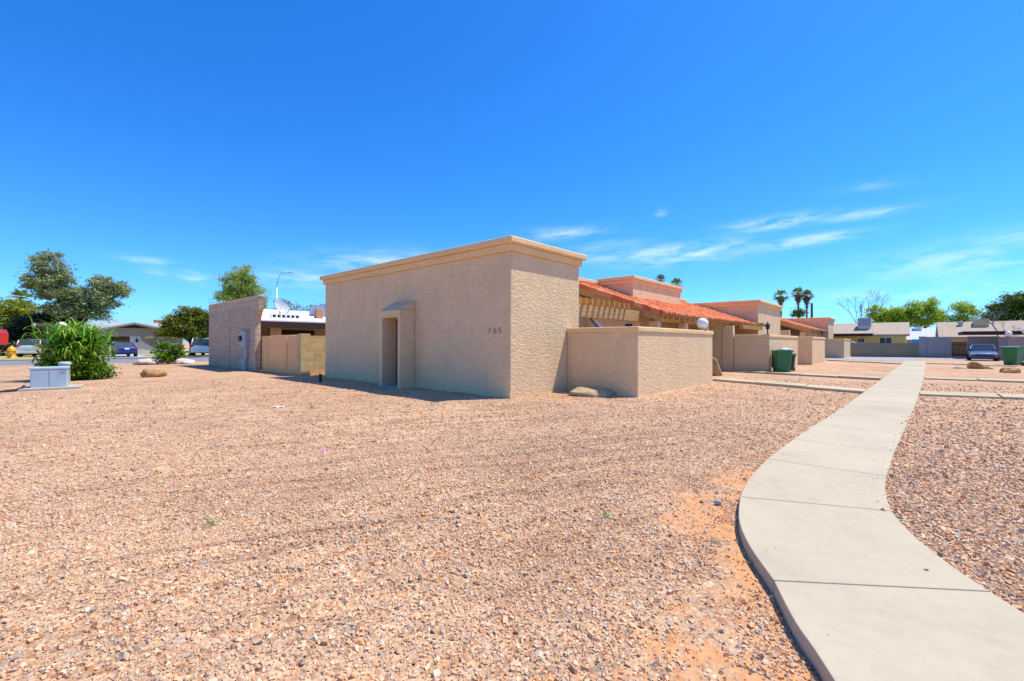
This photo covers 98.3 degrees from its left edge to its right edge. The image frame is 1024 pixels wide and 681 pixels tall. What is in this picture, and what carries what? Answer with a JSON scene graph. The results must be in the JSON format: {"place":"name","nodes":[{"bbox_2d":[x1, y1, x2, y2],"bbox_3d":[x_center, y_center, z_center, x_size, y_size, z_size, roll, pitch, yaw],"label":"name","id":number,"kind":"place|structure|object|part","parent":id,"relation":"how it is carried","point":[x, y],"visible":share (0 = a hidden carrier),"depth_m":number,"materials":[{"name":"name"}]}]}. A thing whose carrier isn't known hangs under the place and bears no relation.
{"place":"outdoors","nodes":[
{"label":"outdoors","id":0,"kind":"place"},
{"bbox_2d":[0,357,208,364],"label":"road","id":1,"kind":"structure","parent":0,"point":[26,362],"depth_m":32.83,"materials":[{"name":"grey asphalt"}]},
{"bbox_2d":[33,323,52,339],"bbox_3d":[-33.180,0.161,31.288,1.039,2.780,0.104,0,0,-45],"label":"street name sign","id":2,"kind":"object","parent":1,"relation":"on","point":[40,324],"visible":0.59,"depth_m":31.29,"materials":[{"name":"metal"}]},
{"bbox_2d":[0,350,208,360],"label":"lawn","id":3,"kind":"structure","parent":0,"point":[28,357],"depth_m":43.12,"materials":[{"name":"green plant"}]},
{"bbox_2d":[5,346,17,357],"bbox_3d":[-43.133,0.985,38.177,0.692,1.060,0.691,0,0,-3],"label":"fire hydrant","id":4,"kind":"object","parent":3,"relation":"on","point":[12,352],"visible":0.99,"depth_m":38.01,"materials":[{"name":"yellow metal"}]},
{"bbox_2d":[0,341,26,355],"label":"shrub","id":5,"kind":"object","parent":3,"relation":"on","point":[3,348],"visible":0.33,"depth_m":43.36,"materials":[{"name":"green plant"}]},
{"bbox_2d":[0,295,42,346],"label":"yellow green tree","id":6,"kind":"object","parent":3,"relation":"on","point":[9,310],"visible":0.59,"depth_m":49.75,"materials":[{"name":"green plant"}]},
{"bbox_2d":[15,339,46,356],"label":"parked car","id":7,"kind":"object","parent":3,"relation":"on","point":[21,348],"visible":0.45,"depth_m":40.23,"materials":[{"name":"white paint"}]},
{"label":"rear window","id":8,"kind":"part","parent":7,"relation":"part of","materials":[{"name":"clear glass"}]},
{"bbox_2d":[0,306,89,354],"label":"dense tree","id":9,"kind":"object","parent":3,"relation":"on","point":[17,330],"visible":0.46,"depth_m":46.80,"materials":[{"name":"green plant"}]},
{"bbox_2d":[14,249,138,327],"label":"eucalyptus tree","id":10,"kind":"object","parent":3,"relation":"on","point":[80,301],"visible":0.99,"depth_m":47.41,"materials":[{"name":"green plant"}]},
{"bbox_2d":[149,304,208,355],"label":"citrus tree","id":11,"kind":"object","parent":3,"relation":"on","point":[187,323],"visible":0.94,"depth_m":45.34,"materials":[{"name":"green plant"}]},
{"bbox_2d":[190,338,208,355],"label":"parked car","id":12,"kind":"object","parent":3,"relation":"on","point":[200,345],"visible":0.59,"depth_m":44.44,"materials":[{"name":"white paint"}]},
{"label":"rear window","id":13,"kind":"part","parent":12,"relation":"part of","materials":[{"name":"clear glass"}]},
{"bbox_2d":[208,263,271,308],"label":"willow tree","id":14,"kind":"object","parent":3,"relation":"on","point":[239,290],"visible":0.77,"depth_m":43.92,"materials":[{"name":"green plant"}]},
{"bbox_2d":[276,271,292,309],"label":"street lamp","id":15,"kind":"object","parent":3,"relation":"on","point":[277,281],"visible":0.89,"depth_m":65.91,"materials":[{"name":"metal"}]},
{"bbox_2d":[97,354,155,357],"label":"driveway","id":16,"kind":"structure","parent":0,"point":[141,356],"depth_m":42.14,"materials":[{"name":"concrete"}]},
{"bbox_2d":[104,342,137,356],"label":"parked car","id":17,"kind":"object","parent":16,"relation":"on","point":[129,348],"visible":0.83,"depth_m":40.84,"materials":[{"name":"blue paint"}]},
{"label":"rear window","id":18,"kind":"part","parent":17,"relation":"part of","materials":[{"name":"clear glass"}]},
{"bbox_2d":[0,342,1023,680],"bbox_3d":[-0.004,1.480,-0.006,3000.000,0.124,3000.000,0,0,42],"label":"ground","id":19,"kind":"structure","parent":0,"point":[12,376],"depth_m":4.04,"materials":[{"name":"brown gravel"}]},
{"bbox_2d":[0,330,8,344],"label":"red sign","id":20,"kind":"object","parent":19,"relation":"on","point":[3,339],"visible":1,"depth_m":23.05,"materials":[{"name":"metal"}]},
{"bbox_2d":[0,385,24,391],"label":"cable end","id":21,"kind":"object","parent":19,"relation":"on","point":[11,390],"visible":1,"depth_m":13.08,"materials":[{"name":"metal"}]},
{"bbox_2d":[2,287,34,304],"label":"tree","id":22,"kind":"object","parent":19,"relation":"on","point":[19,293],"visible":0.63,"depth_m":63.16,"materials":[{"name":"green plant"}]},
{"bbox_2d":[12,366,83,391],"bbox_3d":[-14.621,1.192,14.022,1.480,0.722,1.100,0,0,-40],"label":"utility cabinet","id":23,"kind":"object","parent":19,"relation":"on","point":[50,378],"visible":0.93,"depth_m":13.79,"materials":[{"name":"metal"}]},
{"bbox_3d":[-14.575,1.192,13.660,0.376,0.520,0.016,0,0,-40],"label":"door","id":24,"kind":"part","parent":23,"relation":"part of","materials":[{"name":"grey metal"}]},
{"bbox_3d":[-14.271,1.194,13.920,0.376,0.520,0.016,0,0,-40],"label":"door","id":25,"kind":"part","parent":23,"relation":"part of","materials":[{"name":"grey metal"}]},
{"bbox_2d":[58,362,70,383],"bbox_3d":[-14.910,1.126,14.761,0.310,0.840,0.305,0,0,42],"label":"utility pedestal","id":26,"kind":"object","parent":19,"relation":"on","point":[64,363],"visible":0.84,"depth_m":14.73,"materials":[{"name":"grey metal"}]},
{"bbox_2d":[19,316,123,379],"bbox_3d":[-17.169,0.257,17.283,3.317,2.678,3.299,0,0,42],"label":"leafy clump","id":27,"kind":"object","parent":19,"relation":"on","point":[77,346],"visible":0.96,"depth_m":16.96,"materials":[{"name":"green plant"}]},
{"bbox_2d":[0,356,192,359],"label":"kerb","id":28,"kind":"structure","parent":19,"relation":"on","point":[107,357],"depth_m":38.03,"materials":[{"name":"concrete"}]},
{"bbox_2d":[82,321,182,353],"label":"ranch house","id":29,"kind":"structure","parent":19,"relation":"on","point":[137,334],"depth_m":49.95,"materials":[{"name":"beige paint"}]},
{"bbox_2d":[99,337,115,349],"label":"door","id":30,"kind":"structure","parent":29,"relation":"in","point":[111,339],"depth_m":51.36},
{"bbox_2d":[149,338,174,346],"bbox_3d":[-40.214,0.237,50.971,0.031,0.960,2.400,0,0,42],"label":"garage door","id":31,"kind":"structure","parent":29,"relation":"in","point":[152,341],"depth_m":50.68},
{"bbox_2d":[133,358,158,364],"bbox_3d":[-23.829,1.474,28.782,1.412,0.657,1.283,0,0,42],"label":"boulder","id":32,"kind":"object","parent":19,"relation":"on","point":[149,361],"visible":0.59,"depth_m":28.39,"materials":[{"name":"stone"}]},
{"bbox_2d":[140,369,166,377],"bbox_3d":[-15.205,1.436,18.814,0.728,0.483,0.940,0,0,42],"label":"boulder","id":33,"kind":"object","parent":19,"relation":"on","point":[146,373],"visible":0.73,"depth_m":18.58,"materials":[{"name":"stone"}]},
{"bbox_2d":[150,340,188,363],"bbox_3d":[-22.958,0.785,29.719,2.138,1.702,2.183,0,0,-24],"label":"shrub","id":34,"kind":"object","parent":19,"relation":"on","point":[170,357],"visible":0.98,"depth_m":29.36,"materials":[{"name":"green plant"}]},
{"bbox_2d":[172,358,194,363],"bbox_3d":[-22.066,1.520,29.855,1.260,0.683,1.289,0,0,42],"label":"boulder","id":35,"kind":"object","parent":19,"relation":"on","point":[183,361],"visible":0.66,"depth_m":29.55,"materials":[{"name":"stone"}]},
{"bbox_2d":[192,517,221,529],"bbox_3d":[-2.459,1.472,3.598,0.164,0.068,0.187,0,0,-2],"label":"weed","id":36,"kind":"object","parent":19,"relation":"on","point":[209,521],"visible":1,"depth_m":3.62,"materials":[{"name":"green plant"}]},
{"bbox_2d":[208,295,324,370],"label":"brick house","id":37,"kind":"structure","parent":19,"relation":"on","point":[229,320],"depth_m":24.90,"materials":[{"name":"brick"}]},
{"bbox_2d":[238,331,248,369],"bbox_3d":[-14.275,0.565,23.437,1.100,2.100,0.318,0,0,42],"label":"electric meter","id":38,"kind":"object","parent":37,"relation":"attached to","point":[243,338],"visible":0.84,"depth_m":23.24,"materials":[{"name":"grey metal"}]},
{"bbox_2d":[274,300,293,313],"bbox_3d":[-13.091,-1.841,25.425,1.111,1.016,0.930,0,0,42],"label":"satellite dish","id":39,"kind":"object","parent":37,"relation":"on","point":[281,306],"visible":0.97,"depth_m":25.71,"materials":[{"name":"metal"}]},
{"bbox_2d":[270,313,299,318],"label":"vent block","id":40,"kind":"structure","parent":37,"relation":"on","point":[288,316],"depth_m":24.94,"materials":[{"name":"white paint"}]},
{"bbox_2d":[281,330,313,335],"bbox_3d":[-13.169,0.031,26.566,0.050,1.300,2.600,0,0,42],"label":"window","id":41,"kind":"structure","parent":37,"relation":"in","point":[283,332],"depth_m":26.71,"materials":[{"name":"black glass"}]},
{"bbox_2d":[309,305,324,316],"bbox_3d":[-12.506,-1.805,29.506,1.240,1.000,1.565,0,0,42],"label":"air conditioner","id":42,"kind":"object","parent":37,"relation":"on","point":[311,310],"visible":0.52,"depth_m":28.95,"materials":[{"name":"metal"}]},
{"bbox_2d":[314,309,322,318],"bbox_3d":[-11.908,-1.613,27.257,0.400,0.600,0.400,0,0,42],"label":"chimney pot","id":43,"kind":"object","parent":37,"relation":"on","point":[318,313],"visible":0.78,"depth_m":27.10,"materials":[{"name":"ceramic"}]},
{"bbox_2d":[262,335,296,374],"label":"garden wall","id":44,"kind":"structure","parent":19,"relation":"on","point":[279,353],"depth_m":21.23,"materials":[{"name":"paint"}]},
{"bbox_2d":[270,299,308,310],"bbox_3d":[-19.078,-1.017,38.863,2.520,5.330,3.746,0,0,27],"label":"oleander bush","id":45,"kind":"object","parent":19,"relation":"on","point":[290,303],"visible":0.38,"depth_m":38.25,"materials":[{"name":"green plant"}]},
{"bbox_2d":[297,334,324,375],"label":"block wall","id":46,"kind":"structure","parent":19,"relation":"on","point":[310,355],"depth_m":19.98,"materials":[{"name":"concrete"}]},
{"bbox_2d":[320,235,731,398],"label":"townhouse","id":47,"kind":"structure","parent":19,"relation":"on","point":[497,317],"depth_m":13.88,"materials":[{"name":"beige paint"}]},
{"bbox_2d":[396,320,397,383],"bbox_3d":[-3.670,0.410,15.057,0.835,2.250,0.064,0,0,42],"label":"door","id":48,"kind":"structure","parent":47,"relation":"in","point":[396,320],"depth_m":15.30,"materials":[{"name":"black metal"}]},
{"bbox_2d":[624,322,633,326],"bbox_3d":[4.892,-0.384,18.520,0.450,0.750,0.050,0,0,42],"label":"window","id":49,"kind":"structure","parent":47,"relation":"in","point":[626,324],"depth_m":18.51,"materials":[{"name":"black glass"}]},
{"bbox_2d":[569,386,614,397],"bbox_3d":[2.254,1.538,12.546,1.231,0.464,0.947,0,0,19],"label":"boulder","id":50,"kind":"object","parent":19,"relation":"on","point":[588,391],"visible":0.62,"depth_m":12.27,"materials":[{"name":"stone"}]},
{"bbox_2d":[589,318,602,326],"bbox_3d":[3.827,0.175,16.481,2.423,2.786,0.464,0,0,-1],"label":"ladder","id":51,"kind":"object","parent":19,"relation":"on","point":[595,322],"visible":0.07,"depth_m":16.41,"materials":[{"name":"metal"}]},
{"bbox_2d":[600,506,611,518],"bbox_3d":[0.798,1.473,3.773,0.155,0.077,0.140,0,0,-14],"label":"weed","id":52,"kind":"object","parent":19,"relation":"on","point":[604,512],"visible":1,"depth_m":3.78,"materials":[{"name":"green plant"}]},
{"bbox_2d":[567,326,713,396],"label":"courtyard wall","id":53,"kind":"structure","parent":19,"relation":"on","point":[635,361],"depth_m":13.21,"materials":[{"name":"beige paint"}]},
{"bbox_2d":[696,318,708,330],"bbox_3d":[6.992,-0.588,16.257,0.410,0.490,0.410,0,0,42],"label":"globe lamp","id":54,"kind":"object","parent":53,"relation":"on","point":[702,323],"visible":0.96,"depth_m":16.12,"materials":[{"name":"glass"}]},
{"bbox_2d":[655,274,665,281],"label":"palm tree","id":55,"kind":"object","parent":19,"relation":"on","point":[660,276],"visible":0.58,"depth_m":92.58,"materials":[{"name":"green plant"}]},
{"bbox_2d":[670,278,682,286],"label":"palm tree","id":56,"kind":"object","parent":19,"relation":"on","point":[676,281],"visible":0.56,"depth_m":90.45,"materials":[{"name":"green plant"}]},
{"bbox_2d":[712,357,722,375],"bbox_3d":[9.284,1.315,20.309,0.663,1.131,0.612,0,0,42],"label":"boulder","id":57,"kind":"object","parent":19,"relation":"on","point":[716,370],"visible":0.42,"depth_m":20.06,"materials":[{"name":"stone"}]},
{"bbox_2d":[714,499,721,504],"bbox_3d":[1.918,1.501,4.122,0.055,0.050,0.067,0,0,-24],"label":"loose stone","id":58,"kind":"object","parent":19,"relation":"on","point":[718,502],"visible":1,"depth_m":4.10,"materials":[{"name":"white stone"}]},
{"bbox_2d":[677,298,783,370],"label":"townhouse","id":59,"kind":"structure","parent":19,"relation":"on","point":[749,317],"depth_m":28.47,"materials":[{"name":"beige paint"}]},
{"bbox_2d":[734,334,797,370],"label":"courtyard wall","id":60,"kind":"structure","parent":19,"relation":"on","point":[752,352],"depth_m":22.83,"materials":[{"name":"beige paint"}]},
{"bbox_2d":[773,290,788,316],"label":"palm tree","id":61,"kind":"object","parent":19,"relation":"on","point":[780,299],"visible":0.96,"depth_m":104.18,"materials":[{"name":"green plant"}]},
{"bbox_2d":[772,350,793,371],"bbox_3d":[13.422,1.055,22.010,0.806,1.145,1.149,0,0,22],"label":"wheelie bin","id":62,"kind":"object","parent":19,"relation":"on","point":[781,360],"visible":0.92,"depth_m":21.59,"materials":[{"name":"green plastic"}]},
{"bbox_2d":[713,377,866,393],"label":"walkway","id":63,"kind":"structure","parent":19,"relation":"on","point":[807,386],"depth_m":15.06,"materials":[{"name":"concrete"}]},
{"bbox_2d":[791,353,796,370],"bbox_3d":[14.769,1.162,23.608,0.629,0.952,0.808,0,0,36],"label":"wheelie bin","id":64,"kind":"object","parent":19,"relation":"on","point":[793,362],"visible":0.42,"depth_m":23.26,"materials":[{"name":"black plastic"}]},
{"bbox_2d":[789,286,806,317],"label":"palm tree","id":65,"kind":"object","parent":19,"relation":"on","point":[797,296],"visible":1,"depth_m":101.96,"materials":[{"name":"green plant"}]},
{"bbox_2d":[789,307,808,317],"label":"tree","id":66,"kind":"object","parent":19,"relation":"on","point":[799,313],"visible":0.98,"depth_m":84.68,"materials":[{"name":"green plant"}]},
{"bbox_2d":[732,370,881,379],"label":"walkway","id":67,"kind":"structure","parent":19,"relation":"on","point":[821,375],"depth_m":20.10,"materials":[{"name":"concrete"}]},
{"bbox_2d":[800,289,814,317],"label":"palm tree","id":68,"kind":"object","parent":19,"relation":"on","point":[806,299],"visible":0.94,"depth_m":101.62,"materials":[{"name":"green plant"}]},
{"bbox_2d":[780,317,835,338],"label":"townhouse","id":69,"kind":"structure","parent":19,"relation":"on","point":[806,327],"depth_m":50.31,"materials":[{"name":"beige paint"}]},
{"bbox_2d":[798,337,824,364],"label":"courtyard wall","id":70,"kind":"structure","parent":19,"relation":"on","point":[811,350],"depth_m":31.04,"materials":[{"name":"beige paint"}]},
{"bbox_2d":[811,303,812,317],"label":"utility pole","id":71,"kind":"object","parent":19,"relation":"on","point":[811,310],"visible":0.35,"depth_m":75.14,"materials":[{"name":"brown wood"}]},
{"bbox_2d":[825,339,850,357],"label":"courtyard wall","id":72,"kind":"structure","parent":19,"relation":"on","point":[837,348],"depth_m":44.73,"materials":[{"name":"beige paint"}]},
{"bbox_2d":[835,290,890,322],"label":"bare tree","id":73,"kind":"object","parent":19,"relation":"on","point":[868,304],"visible":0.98,"depth_m":70.85,"materials":[{"name":"brown plant"}]},
{"bbox_2d":[827,359,901,363],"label":"walkway","id":74,"kind":"structure","parent":19,"relation":"on","point":[865,361],"depth_m":34.26,"materials":[{"name":"concrete"}]},
{"bbox_2d":[834,322,909,354],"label":"yellow house","id":75,"kind":"structure","parent":19,"relation":"on","point":[894,332],"depth_m":53.29,"materials":[{"name":"paint"}]},
{"bbox_2d":[858,338,864,342],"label":"window","id":76,"kind":"structure","parent":75,"relation":"in","point":[860,340],"depth_m":53.49,"materials":[{"name":"white glass"}]},
{"bbox_2d":[857,318,871,328],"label":"air conditioner","id":77,"kind":"object","parent":75,"relation":"on","point":[864,323],"visible":0.99,"depth_m":54.63,"materials":[{"name":"grey metal"}]},
{"bbox_2d":[879,337,891,342],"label":"window","id":78,"kind":"structure","parent":75,"relation":"in","point":[881,339],"depth_m":51.98,"materials":[{"name":"white glass"}]},
{"bbox_2d":[851,343,918,356],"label":"block wall","id":79,"kind":"structure","parent":19,"relation":"on","point":[884,349],"depth_m":47.97,"materials":[{"name":"grey paint"}]},
{"bbox_2d":[825,356,1002,360],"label":"lane","id":80,"kind":"structure","parent":19,"relation":"on","point":[888,358],"depth_m":43.17,"materials":[{"name":"grey asphalt"}]},
{"bbox_2d":[862,304,916,327],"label":"mesquite tree","id":81,"kind":"object","parent":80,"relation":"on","point":[888,315],"visible":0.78,"depth_m":71.68,"materials":[{"name":"green plant"}]},
{"bbox_2d":[951,342,966,357],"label":"wooden gate","id":82,"kind":"structure","parent":80,"relation":"on","point":[959,346],"depth_m":45.30,"materials":[{"name":"brown wood"}]},
{"bbox_2d":[958,331,1023,336],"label":"carport","id":83,"kind":"object","parent":80,"relation":"on","point":[987,333],"visible":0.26,"depth_m":42.48,"materials":[{"name":"brown paint"}]},
{"bbox_2d":[965,306,1022,336],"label":"bare tree","id":84,"kind":"object","parent":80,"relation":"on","point":[993,311],"visible":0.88,"depth_m":47.40,"materials":[{"name":"brown plant"}]},
{"bbox_2d":[906,325,935,342],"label":"pale house","id":85,"kind":"structure","parent":19,"relation":"on","point":[916,331],"depth_m":60.35,"materials":[{"name":"white paint"}]},
{"bbox_2d":[902,296,951,327],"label":"mesquite tree","id":86,"kind":"object","parent":19,"relation":"on","point":[931,317],"visible":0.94,"depth_m":69.47,"materials":[{"name":"green plant"}]},
{"bbox_2d":[919,336,950,357],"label":"screen wall","id":87,"kind":"structure","parent":19,"relation":"on","point":[934,347],"depth_m":46.32,"materials":[{"name":"grey paint"}]},
{"bbox_2d":[942,301,983,321],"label":"mesquite tree","id":88,"kind":"object","parent":19,"relation":"on","point":[963,307],"visible":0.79,"depth_m":67.02,"materials":[{"name":"green plant"}]},
{"bbox_2d":[926,362,1015,366],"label":"walkway","id":89,"kind":"structure","parent":19,"relation":"on","point":[966,364],"depth_m":29.89,"materials":[{"name":"concrete"}]},
{"bbox_2d":[920,391,1023,399],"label":"walkway","id":90,"kind":"structure","parent":19,"relation":"on","point":[976,395],"depth_m":11.96,"materials":[{"name":"concrete"}]},
{"bbox_2d":[924,377,1023,382],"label":"walkway","id":91,"kind":"structure","parent":19,"relation":"on","point":[982,379],"depth_m":17.01,"materials":[{"name":"concrete"}]},
{"bbox_2d":[967,361,983,368],"bbox_3d":[26.338,1.516,25.171,0.707,0.663,0.566,0,0,42],"label":"boulder","id":92,"kind":"object","parent":19,"relation":"on","point":[974,365],"visible":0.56,"depth_m":25.02,"materials":[{"name":"stone"}]},
{"bbox_2d":[935,319,1023,356],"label":"tan house","id":93,"kind":"structure","parent":19,"relation":"on","point":[949,329],"depth_m":50.98,"materials":[{"name":"paint"}]},
{"bbox_2d":[965,344,1000,360],"bbox_3d":[40.826,1.020,38.448,2.140,1.447,4.760,0,0,45],"label":"parked car","id":94,"kind":"object","parent":19,"relation":"on","point":[981,351],"visible":0.99,"depth_m":37.48,"materials":[{"name":"blue metal"}]},
{"bbox_2d":[967,336,999,358],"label":"screen wall","id":95,"kind":"structure","parent":19,"relation":"on","point":[992,340],"depth_m":43.92,"materials":[{"name":"grey paint"}]},
{"bbox_2d":[976,291,1023,320],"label":"dark tree","id":96,"kind":"object","parent":19,"relation":"on","point":[1013,302],"visible":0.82,"depth_m":54.40,"materials":[{"name":"green plant"}]},
{"bbox_2d":[999,367,1020,372],"bbox_3d":[24.432,1.539,21.716,0.777,0.447,0.628,0,0,42],"label":"boulder","id":97,"kind":"object","parent":19,"relation":"on","point":[1009,370],"visible":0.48,"depth_m":21.60,"materials":[{"name":"stone"}]},
{"bbox_2d":[998,337,1023,360],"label":"courtyard wall","id":98,"kind":"structure","parent":19,"relation":"on","point":[1011,341],"depth_m":38.69,"materials":[{"name":"pink paint"}]},
{"bbox_2d":[1005,331,1012,336],"bbox_3d":[43.584,-0.545,38.865,0.460,0.560,0.460,0,0,42],"label":"globe lamp","id":99,"kind":"object","parent":98,"relation":"on","point":[1008,333],"visible":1,"depth_m":38.75,"materials":[{"name":"glass"}]},
{"bbox_2d":[999,346,1023,365],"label":"wheelie bin","id":100,"kind":"object","parent":19,"relation":"on","point":[1012,355],"visible":0.96,"depth_m":28.42,"materials":[{"name":"green plastic"}]},
{"bbox_2d":[0,0,1023,341],"label":"sky","id":101,"kind":"structure","parent":0,"point":[730,150],"materials":[{"name":"blue"}]},
{"bbox_2d":[765,321,770,333],"bbox_3d":[12.909,-0.642,22.366,0.289,0.680,0.250,0,0,42],"label":"wall lantern","id":102,"kind":"object","parent":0,"point":[767,325],"depth_m":22.32,"materials":[{"name":"black metal"}]},
{"bbox_2d":[738,361,1023,680],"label":"path","id":103,"kind":"structure","parent":0,"point":[844,564],"depth_m":2.77,"materials":[{"name":"concrete"}]}
]}

